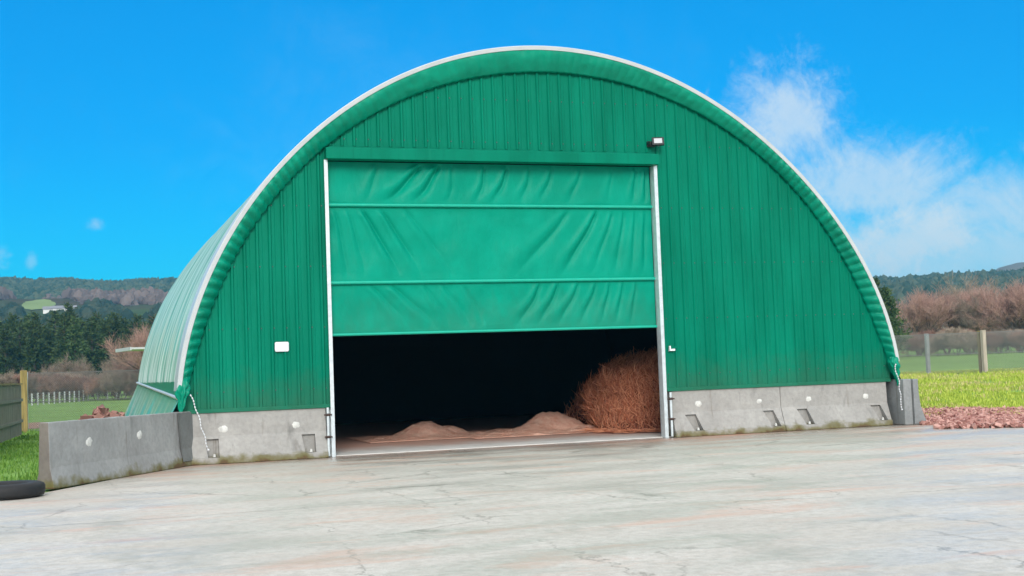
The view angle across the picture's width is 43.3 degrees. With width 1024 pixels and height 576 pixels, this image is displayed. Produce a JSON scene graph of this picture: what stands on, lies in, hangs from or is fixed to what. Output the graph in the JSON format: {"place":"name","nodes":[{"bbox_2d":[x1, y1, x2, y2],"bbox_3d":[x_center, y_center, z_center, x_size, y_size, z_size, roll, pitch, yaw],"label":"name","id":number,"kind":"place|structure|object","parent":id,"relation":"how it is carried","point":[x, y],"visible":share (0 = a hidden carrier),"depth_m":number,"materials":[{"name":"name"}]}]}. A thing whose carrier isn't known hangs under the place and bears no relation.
{"place":"outdoors","nodes":[
{"label":"outdoors","id":0,"kind":"place"},
{"bbox_2d":[0,429,38,480],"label":"verge grass","id":1,"kind":"structure","parent":0,"point":[17,446],"depth_m":29.16,"materials":[{"name":"green plant"}]},
{"bbox_2d":[115,347,144,351],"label":"shed","id":2,"kind":"structure","parent":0,"point":[131,349],"depth_m":57.81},
{"bbox_2d":[326,413,671,456],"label":"floor","id":3,"kind":"structure","parent":0,"point":[345,446],"depth_m":29.11,"materials":[{"name":"grey concrete"}]},
{"bbox_2d":[346,421,507,442],"bbox_3d":[-1.963,3.398,31.064,3.600,0.392,2.800,-1,-4,-19],"label":"sawdust heap","id":4,"kind":"object","parent":3,"relation":"on","point":[425,430],"visible":0.89,"depth_m":30.57,"materials":[{"name":"brown wood"}]},
{"bbox_2d":[125,46,900,456],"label":"storage barn","id":5,"kind":"structure","parent":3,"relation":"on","point":[515,230],"depth_m":27.43,"materials":[{"name":"green metal"}]},
{"bbox_2d":[190,394,209,450],"bbox_3d":[-5.852,2.525,24.144,0.343,1.072,0.053,-2,-4,-8],"label":"hanging rope","id":6,"kind":"object","parent":5,"relation":"hanging from","point":[200,424],"visible":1,"depth_m":24.13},
{"bbox_2d":[275,342,288,351],"bbox_3d":[-4.470,1.139,25.021,0.270,0.190,0.036,-1,-4,-19],"label":"wall plaque","id":7,"kind":"object","parent":5,"relation":"attached to","point":[281,346],"depth_m":25.01,"materials":[{"name":"white plastic"}]},
{"bbox_2d":[646,137,663,146],"bbox_3d":[3.106,-3.151,27.804,0.320,0.193,0.295,-1,-4,-19],"label":"floodlight","id":8,"kind":"object","parent":5,"relation":"attached to","point":[656,141],"visible":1,"depth_m":27.74,"materials":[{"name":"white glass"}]},
{"bbox_2d":[669,346,676,350],"bbox_3d":[3.463,1.300,27.715,0.191,0.116,0.066,-1,-4,-19],"label":"door switch","id":9,"kind":"object","parent":5,"relation":"attached to","point":[672,348],"depth_m":27.69,"materials":[{"name":"white plastic"}]},
{"bbox_2d":[894,364,902,409],"bbox_3d":[8.721,2.218,29.123,0.119,1.091,0.145,0,-4,-30],"label":"hanging rope","id":10,"kind":"object","parent":5,"relation":"hanging from","point":[899,386],"visible":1,"depth_m":29.08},
{"bbox_2d":[465,412,596,438],"bbox_3d":[0.813,3.289,31.598,4.600,0.504,3.200,-1,-4,-19],"label":"sawdust heap","id":11,"kind":"object","parent":3,"relation":"on","point":[547,423],"visible":0.69,"depth_m":31.16,"materials":[{"name":"brown wood"}]},
{"bbox_2d":[564,375,596,424],"bbox_3d":[3.401,2.858,33.977,4.547,1.734,4.657,-5,-5,38],"label":"straw pile","id":12,"kind":"object","parent":3,"relation":"on","point":[575,412],"visible":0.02,"depth_m":33.75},
{"bbox_2d":[575,345,660,432],"bbox_3d":[3.760,2.403,31.102,4.948,2.124,4.588,-1,-4,-19],"label":"straw pile","id":13,"kind":"object","parent":3,"relation":"on","point":[622,395],"visible":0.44,"depth_m":30.10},
{"bbox_2d":[0,298,1022,350],"bbox_3d":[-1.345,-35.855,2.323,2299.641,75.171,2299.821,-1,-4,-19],"label":"hills","id":14,"kind":"structure","parent":0,"point":[140,309],"depth_m":543.62,"materials":[{"name":"green plant"}]},
{"bbox_2d":[22,299,55,309],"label":"pasture","id":15,"kind":"structure","parent":14,"relation":"on","point":[33,305],"depth_m":543.07,"materials":[{"name":"green plant"}]},
{"bbox_2d":[42,306,52,313],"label":"farm house","id":16,"kind":"structure","parent":14,"relation":"on","point":[46,309],"depth_m":500.87,"materials":[{"name":"stone"}]},
{"bbox_2d":[52,305,76,311],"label":"farm house","id":17,"kind":"structure","parent":14,"relation":"on","point":[57,307],"depth_m":500.91,"materials":[{"name":"stone"}]},
{"bbox_2d":[0,297,161,350],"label":"forest","id":18,"kind":"object","parent":14,"relation":"on","point":[104,307],"visible":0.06,"depth_m":429.87,"materials":[{"name":"green plant"}]},
{"bbox_2d":[0,286,167,305],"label":"bare wood","id":19,"kind":"object","parent":14,"relation":"on","point":[150,295],"visible":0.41,"depth_m":564.93,"materials":[{"name":"plant"}]},
{"bbox_2d":[0,275,176,298],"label":"forest","id":20,"kind":"object","parent":14,"relation":"on","point":[25,288],"visible":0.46,"depth_m":773.38,"materials":[{"name":"green plant"}]},
{"bbox_2d":[873,267,1023,307],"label":"forest","id":21,"kind":"object","parent":14,"relation":"on","point":[900,287],"visible":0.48,"depth_m":585.03,"materials":[{"name":"green plant"}]},
{"bbox_2d":[0,424,1023,575],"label":"concrete yard","id":22,"kind":"structure","parent":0,"point":[908,500],"depth_m":14.31,"materials":[{"name":"grey concrete"}]},
{"bbox_2d":[0,480,45,500],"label":"tyre","id":23,"kind":"object","parent":22,"relation":"on","point":[16,489],"visible":1,"depth_m":18.35,"materials":[{"name":"rubber"}]},
{"bbox_2d":[37,411,192,488],"bbox_3d":[-6.675,2.713,22.142,0.342,1.026,4.690,-3,-4,13],"label":"concrete barrier","id":24,"kind":"object","parent":22,"relation":"on","point":[78,452],"visible":0.98,"depth_m":21.58,"materials":[{"name":"grey concrete"}]},
{"bbox_2d":[191,408,328,465],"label":"concrete block","id":25,"kind":"structure","parent":22,"relation":"on","point":[259,436],"depth_m":24.73,"materials":[{"name":"grey concrete"}]},
{"bbox_2d":[667,387,785,437],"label":"concrete block","id":26,"kind":"structure","parent":22,"relation":"on","point":[724,411],"depth_m":28.00,"materials":[{"name":"grey concrete"}]},
{"bbox_2d":[779,382,892,430],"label":"concrete block","id":27,"kind":"structure","parent":22,"relation":"on","point":[825,406],"depth_m":28.89,"materials":[{"name":"grey concrete"}]},
{"bbox_2d":[886,379,925,424],"bbox_3d":[8.586,2.692,30.785,0.593,1.026,3.400,-1,-4,-19],"label":"concrete barrier","id":28,"kind":"object","parent":22,"relation":"on","point":[911,413],"visible":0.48,"depth_m":29.20,"materials":[{"name":"grey concrete"}]},
{"bbox_2d":[0,346,1023,491],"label":"ground","id":29,"kind":"structure","parent":0,"point":[123,409],"depth_m":81.61,"materials":[{"name":"green plant"}]},
{"bbox_2d":[0,371,17,385],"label":"shrub","id":30,"kind":"object","parent":29,"relation":"on","point":[6,380],"visible":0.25,"depth_m":121.15,"materials":[{"name":"brown plant"}]},
{"bbox_2d":[1,312,18,362],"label":"pine tree","id":31,"kind":"object","parent":29,"relation":"on","point":[11,321],"visible":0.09,"depth_m":172.38,"materials":[{"name":"green plant"}]},
{"bbox_2d":[0,383,22,442],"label":"paling fence","id":32,"kind":"object","parent":29,"relation":"on","point":[11,420],"visible":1,"depth_m":38.57,"materials":[{"name":"grey wood"}]},
{"bbox_2d":[0,324,23,377],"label":"pine tree","id":33,"kind":"object","parent":29,"relation":"on","point":[7,360],"visible":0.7,"depth_m":158.42,"materials":[{"name":"green plant"}]},
{"bbox_2d":[8,319,33,374],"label":"pine tree","id":34,"kind":"object","parent":29,"relation":"on","point":[20,330],"visible":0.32,"depth_m":162.46,"materials":[{"name":"green plant"}]},
{"bbox_2d":[20,370,27,431],"bbox_3d":[-17.169,4.007,45.344,0.230,2.210,0.220,-1,-4,-19],"label":"timber post","id":35,"kind":"object","parent":29,"relation":"on","point":[23,380],"visible":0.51,"depth_m":45.25,"materials":[{"name":"yellow wood"}]},
{"bbox_2d":[27,372,28,430],"bbox_3d":[-17.294,4.083,46.014,0.044,2.150,0.060,-1,-4,-19],"label":"metal stake","id":36,"kind":"object","parent":29,"relation":"on","point":[27,394],"visible":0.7,"depth_m":46.02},
{"bbox_2d":[14,314,41,371],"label":"pine tree","id":37,"kind":"object","parent":29,"relation":"on","point":[28,317],"visible":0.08,"depth_m":170.95,"materials":[{"name":"green plant"}]},
{"bbox_2d":[12,369,47,400],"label":"shrub","id":38,"kind":"object","parent":29,"relation":"on","point":[37,381],"visible":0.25,"depth_m":122.76,"materials":[{"name":"brown plant"}]},
{"bbox_2d":[14,312,51,398],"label":"pine tree","id":39,"kind":"object","parent":29,"relation":"on","point":[35,343],"visible":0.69,"depth_m":158.53,"materials":[{"name":"green plant"}]},
{"bbox_2d":[29,422,43,428],"bbox_3d":[-19.779,5.674,53.286,1.984,0.001,9.000,-1,-4,-19],"label":"dirt patch","id":40,"kind":"object","parent":29,"relation":"on","point":[34,424],"visible":0.16,"depth_m":53.09,"materials":[{"name":"brown soil"}]},
{"bbox_2d":[28,371,59,402],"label":"shrub","id":41,"kind":"object","parent":29,"relation":"on","point":[31,385],"visible":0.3,"depth_m":122.62,"materials":[{"name":"brown plant"}]},
{"bbox_2d":[32,329,61,396],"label":"pine tree","id":42,"kind":"object","parent":29,"relation":"on","point":[49,337],"visible":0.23,"depth_m":161.85,"materials":[{"name":"green plant"}]},
{"bbox_2d":[38,325,55,363],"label":"pine tree","id":43,"kind":"object","parent":29,"relation":"on","point":[39,333],"visible":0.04,"depth_m":172.43,"materials":[{"name":"green plant"}]},
{"bbox_2d":[40,361,58,373],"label":"bare tree","id":44,"kind":"object","parent":29,"relation":"on","point":[42,368],"visible":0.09,"depth_m":137.04,"materials":[{"name":"brown plant"}]},
{"bbox_2d":[44,308,60,354],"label":"pine tree","id":45,"kind":"object","parent":29,"relation":"on","point":[52,325],"visible":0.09,"depth_m":179.42,"materials":[{"name":"green plant"}]},
{"bbox_2d":[47,313,73,372],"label":"pine tree","id":46,"kind":"object","parent":29,"relation":"on","point":[63,320],"visible":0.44,"depth_m":157.85,"materials":[{"name":"green plant"}]},
{"bbox_2d":[42,373,79,401],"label":"shrub","id":47,"kind":"object","parent":29,"relation":"on","point":[70,383],"visible":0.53,"depth_m":121.39,"materials":[{"name":"brown plant"}]},
{"bbox_2d":[50,301,82,396],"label":"pine tree","id":48,"kind":"object","parent":29,"relation":"on","point":[69,311],"visible":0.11,"depth_m":171.64,"materials":[{"name":"green plant"}]},
{"bbox_2d":[58,370,82,400],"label":"shrub","id":49,"kind":"object","parent":29,"relation":"on","point":[73,374],"visible":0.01,"depth_m":131.80,"materials":[{"name":"brown plant"}]},
{"bbox_2d":[49,353,93,399],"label":"bare tree","id":50,"kind":"object","parent":29,"relation":"on","point":[66,366],"visible":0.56,"depth_m":137.46,"materials":[{"name":"brown plant"}]},
{"bbox_2d":[55,315,95,397],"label":"pine tree","id":51,"kind":"object","parent":29,"relation":"on","point":[74,329],"visible":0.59,"depth_m":157.23,"materials":[{"name":"green plant"}]},
{"bbox_2d":[28,390,133,405],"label":"post fence","id":52,"kind":"object","parent":29,"relation":"on","point":[48,396],"visible":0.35,"depth_m":117.88,"materials":[{"name":"wood"}]},
{"bbox_2d":[73,375,91,399],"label":"shrub","id":53,"kind":"object","parent":29,"relation":"on","point":[80,383],"visible":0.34,"depth_m":125.48,"materials":[{"name":"brown plant"}]},
{"bbox_2d":[28,370,139,430],"bbox_3d":[-13.355,4.088,48.411,9.400,2.150,0.080,1,-5,-38],"label":"netting fence","id":54,"kind":"object","parent":29,"relation":"on","point":[86,388],"visible":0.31,"depth_m":46.56,"materials":[{"name":"metal"}]},
{"bbox_2d":[71,360,97,375],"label":"bare tree","id":55,"kind":"object","parent":29,"relation":"on","point":[84,373],"visible":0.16,"depth_m":137.59,"materials":[{"name":"brown plant"}]},
{"bbox_2d":[79,319,92,343],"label":"pine tree","id":56,"kind":"object","parent":29,"relation":"on","point":[81,324],"visible":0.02,"depth_m":175.18,"materials":[{"name":"green plant"}]},
{"bbox_2d":[79,373,102,395],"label":"shrub","id":57,"kind":"object","parent":29,"relation":"on","point":[88,376],"visible":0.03,"depth_m":132.04,"materials":[{"name":"brown plant"}]},
{"bbox_2d":[73,317,112,396],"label":"pine tree","id":58,"kind":"object","parent":29,"relation":"on","point":[91,330],"visible":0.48,"depth_m":161.12,"materials":[{"name":"green plant"}]},
{"bbox_2d":[83,311,103,370],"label":"pine tree","id":59,"kind":"object","parent":29,"relation":"on","point":[98,316],"visible":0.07,"depth_m":172.81,"materials":[{"name":"green plant"}]},
{"bbox_2d":[82,374,119,400],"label":"shrub","id":60,"kind":"object","parent":29,"relation":"on","point":[90,389],"visible":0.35,"depth_m":123.01,"materials":[{"name":"brown plant"}]},
{"bbox_2d":[78,404,124,419],"bbox_3d":[-11.384,3.871,36.068,2.526,1.246,3.000,-1,-4,-19],"label":"rubble heap","id":61,"kind":"object","parent":29,"relation":"on","point":[101,411],"visible":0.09,"depth_m":35.73,"materials":[{"name":"brown stone"}]},
{"bbox_2d":[93,317,112,395],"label":"pine tree","id":62,"kind":"object","parent":29,"relation":"on","point":[103,329],"visible":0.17,"depth_m":167.52,"materials":[{"name":"green plant"}]},
{"bbox_2d":[97,312,120,394],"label":"pine tree","id":63,"kind":"object","parent":29,"relation":"on","point":[109,317],"visible":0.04,"depth_m":172.80,"materials":[{"name":"green plant"}]},
{"bbox_2d":[100,311,123,364],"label":"pine tree","id":64,"kind":"object","parent":29,"relation":"on","point":[114,326],"visible":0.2,"depth_m":166.29,"materials":[{"name":"green plant"}]},
{"bbox_2d":[95,366,139,399],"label":"shrub","id":65,"kind":"object","parent":29,"relation":"on","point":[115,378],"visible":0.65,"depth_m":121.39,"materials":[{"name":"brown plant"}]},
{"bbox_2d":[97,347,138,394],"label":"bare tree","id":66,"kind":"object","parent":29,"relation":"on","point":[110,364],"visible":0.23,"depth_m":138.60,"materials":[{"name":"brown plant"}]},
{"bbox_2d":[119,317,129,392],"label":"pine tree","id":67,"kind":"object","parent":29,"relation":"on","point":[125,322],"visible":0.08,"depth_m":181.49,"materials":[{"name":"green plant"}]},
{"bbox_2d":[99,323,150,372],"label":"bare tree","id":68,"kind":"object","parent":29,"relation":"on","point":[136,341],"visible":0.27,"depth_m":121.11,"materials":[{"name":"brown plant"}]},
{"bbox_2d":[112,325,137,393],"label":"pine tree","id":69,"kind":"object","parent":29,"relation":"on","point":[128,331],"visible":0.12,"depth_m":163.31,"materials":[{"name":"green plant"}]},
{"bbox_2d":[117,366,138,397],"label":"shrub","id":70,"kind":"object","parent":29,"relation":"on","point":[129,386],"visible":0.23,"depth_m":122.10,"materials":[{"name":"brown plant"}]},
{"bbox_2d":[105,313,155,369],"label":"bare tree","id":71,"kind":"object","parent":29,"relation":"on","point":[122,366],"visible":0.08,"depth_m":129.63,"materials":[{"name":"brown plant"}]},
{"bbox_2d":[128,313,142,334],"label":"pine tree","id":72,"kind":"object","parent":29,"relation":"on","point":[137,319],"visible":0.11,"depth_m":177.13,"materials":[{"name":"green plant"}]},
{"bbox_2d":[133,321,149,368],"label":"pine tree","id":73,"kind":"object","parent":29,"relation":"on","point":[142,323],"visible":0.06,"depth_m":160.95,"materials":[{"name":"green plant"}]},
{"bbox_2d":[146,314,156,329],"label":"pine tree","id":74,"kind":"object","parent":29,"relation":"on","point":[152,320],"visible":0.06,"depth_m":178.91,"materials":[{"name":"green plant"}]},
{"bbox_2d":[873,277,903,339],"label":"pine tree","id":75,"kind":"object","parent":29,"relation":"on","point":[877,282],"visible":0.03,"depth_m":107.41,"materials":[{"name":"green plant"}]},
{"bbox_2d":[881,286,913,352],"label":"pine tree","id":76,"kind":"object","parent":29,"relation":"on","point":[894,310],"visible":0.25,"depth_m":112.98,"materials":[{"name":"green plant"}]},
{"bbox_2d":[901,332,921,356],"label":"shrub","id":77,"kind":"object","parent":29,"relation":"on","point":[916,343],"visible":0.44,"depth_m":120.38,"materials":[{"name":"brown plant"}]},
{"bbox_2d":[908,330,934,354],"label":"shrub","id":78,"kind":"object","parent":29,"relation":"on","point":[916,333],"visible":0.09,"depth_m":122.83,"materials":[{"name":"brown plant"}]},
{"bbox_2d":[889,287,959,354],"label":"bare tree","id":79,"kind":"object","parent":29,"relation":"on","point":[926,311],"visible":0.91,"depth_m":130.71,"materials":[{"name":"brown plant"}]},
{"bbox_2d":[907,290,941,351],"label":"bare tree","id":80,"kind":"object","parent":29,"relation":"on","point":[930,326],"visible":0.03,"depth_m":153.13,"materials":[{"name":"brown plant"}]},
{"bbox_2d":[914,327,938,352],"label":"shrub","id":81,"kind":"object","parent":29,"relation":"on","point":[927,332],"visible":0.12,"depth_m":122.45,"materials":[{"name":"brown plant"}]},
{"bbox_2d":[924,335,930,373],"bbox_3d":[18.704,3.092,57.980,0.150,2.060,0.150,-1,-4,-19],"label":"fence post","id":82,"kind":"object","parent":29,"relation":"on","point":[926,353],"visible":0.56,"depth_m":57.94,"materials":[{"name":"grey wood"}]},
{"bbox_2d":[920,336,949,355],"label":"shrub","id":83,"kind":"object","parent":29,"relation":"on","point":[935,343],"visible":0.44,"depth_m":117.22,"materials":[{"name":"brown plant"}]},
{"bbox_2d":[904,283,973,353],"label":"bare tree","id":84,"kind":"object","parent":29,"relation":"on","point":[949,300],"visible":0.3,"depth_m":135.31,"materials":[{"name":"brown plant"}]},
{"bbox_2d":[935,325,976,355],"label":"shrub","id":85,"kind":"object","parent":29,"relation":"on","point":[953,330],"visible":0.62,"depth_m":115.19,"materials":[{"name":"brown plant"}]},
{"bbox_2d":[895,330,1023,373],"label":"netting fence","id":86,"kind":"object","parent":29,"relation":"on","point":[965,353],"visible":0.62,"depth_m":57.44,"materials":[{"name":"metal"}]},
{"bbox_2d":[899,367,1023,416],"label":"rough grass","id":87,"kind":"structure","parent":29,"relation":"on","point":[959,397],"depth_m":43.27,"materials":[{"name":"green grass"}]},
{"bbox_2d":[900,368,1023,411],"bbox_3d":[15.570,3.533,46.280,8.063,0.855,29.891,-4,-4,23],"label":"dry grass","id":88,"kind":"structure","parent":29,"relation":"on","point":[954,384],"depth_m":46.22,"materials":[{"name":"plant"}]},
{"bbox_2d":[937,270,990,351],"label":"bare tree","id":89,"kind":"object","parent":29,"relation":"on","point":[960,288],"visible":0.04,"depth_m":148.65,"materials":[{"name":"brown plant"}]},
{"bbox_2d":[944,281,987,348],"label":"bare tree","id":90,"kind":"object","parent":29,"relation":"on","point":[963,297],"visible":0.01,"depth_m":144.03,"materials":[{"name":"brown plant"}]},
{"bbox_2d":[949,287,1003,352],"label":"bare tree","id":91,"kind":"object","parent":29,"relation":"on","point":[962,317],"visible":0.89,"depth_m":129.24,"materials":[{"name":"brown plant"}]},
{"bbox_2d":[977,331,981,372],"bbox_3d":[20.806,2.951,57.266,0.140,2.100,0.140,-1,-4,-19],"label":"fence post","id":92,"kind":"object","parent":29,"relation":"on","point":[979,352],"visible":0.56,"depth_m":57.22,"materials":[{"name":"wood"}]},
{"bbox_2d":[952,276,1007,351],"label":"bare tree","id":93,"kind":"object","parent":29,"relation":"on","point":[967,297],"visible":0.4,"depth_m":130.47,"materials":[{"name":"brown plant"}]},
{"bbox_2d":[969,333,990,352],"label":"shrub","id":94,"kind":"object","parent":29,"relation":"on","point":[975,344],"visible":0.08,"depth_m":119.34,"materials":[{"name":"brown plant"}]},
{"bbox_2d":[980,330,987,373],"bbox_3d":[20.890,2.925,57.024,0.180,2.120,0.180,-1,-4,-19],"label":"fence post","id":95,"kind":"object","parent":29,"relation":"on","point":[983,351],"visible":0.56,"depth_m":56.97,"materials":[{"name":"beige wood"}]},
{"bbox_2d":[972,329,1004,353],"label":"shrub","id":96,"kind":"object","parent":29,"relation":"on","point":[994,339],"visible":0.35,"depth_m":117.71,"materials":[{"name":"brown plant"}]},
{"bbox_2d":[972,276,1023,350],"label":"bare tree","id":97,"kind":"object","parent":29,"relation":"on","point":[1019,301],"visible":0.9,"depth_m":128.51,"materials":[{"name":"brown plant"}]},
{"bbox_2d":[986,329,1011,351],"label":"shrub","id":98,"kind":"object","parent":29,"relation":"on","point":[1004,334],"visible":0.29,"depth_m":118.61,"materials":[{"name":"brown plant"}]},
{"bbox_2d":[982,274,1020,349],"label":"bare tree","id":99,"kind":"object","parent":29,"relation":"on","point":[995,281],"visible":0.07,"depth_m":144.84,"materials":[{"name":"brown plant"}]},
{"bbox_2d":[984,282,1023,331],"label":"bare tree","id":100,"kind":"object","parent":29,"relation":"on","point":[1007,315],"visible":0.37,"depth_m":129.12,"materials":[{"name":"brown plant"}]},
{"bbox_2d":[1005,328,1023,352],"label":"shrub","id":101,"kind":"object","parent":29,"relation":"on","point":[1011,334],"visible":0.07,"depth_m":118.13,"materials":[{"name":"brown plant"}]},
{"bbox_2d":[1007,330,1023,349],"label":"shrub","id":102,"kind":"object","parent":29,"relation":"on","point":[1016,341],"visible":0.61,"depth_m":115.90,"materials":[{"name":"brown plant"}]},
{"bbox_2d":[0,0,1023,280],"label":"sky","id":103,"kind":"structure","parent":0,"point":[131,131],"materials":[{"name":"blue"}]},
{"bbox_2d":[996,262,1023,270],"bbox_3d":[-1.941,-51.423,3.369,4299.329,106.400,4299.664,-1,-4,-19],"label":"hills","id":104,"kind":"structure","parent":0,"point":[1015,266],"depth_m":1432.52,"materials":[{"name":"grey"}]},
{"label":"soil","id":105,"kind":"structure","parent":0,"visible":0},
{"bbox_2d":[919,405,1023,428],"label":"bark rubble","id":106,"kind":"object","parent":105,"relation":"on","point":[976,418],"visible":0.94,"depth_m":29.45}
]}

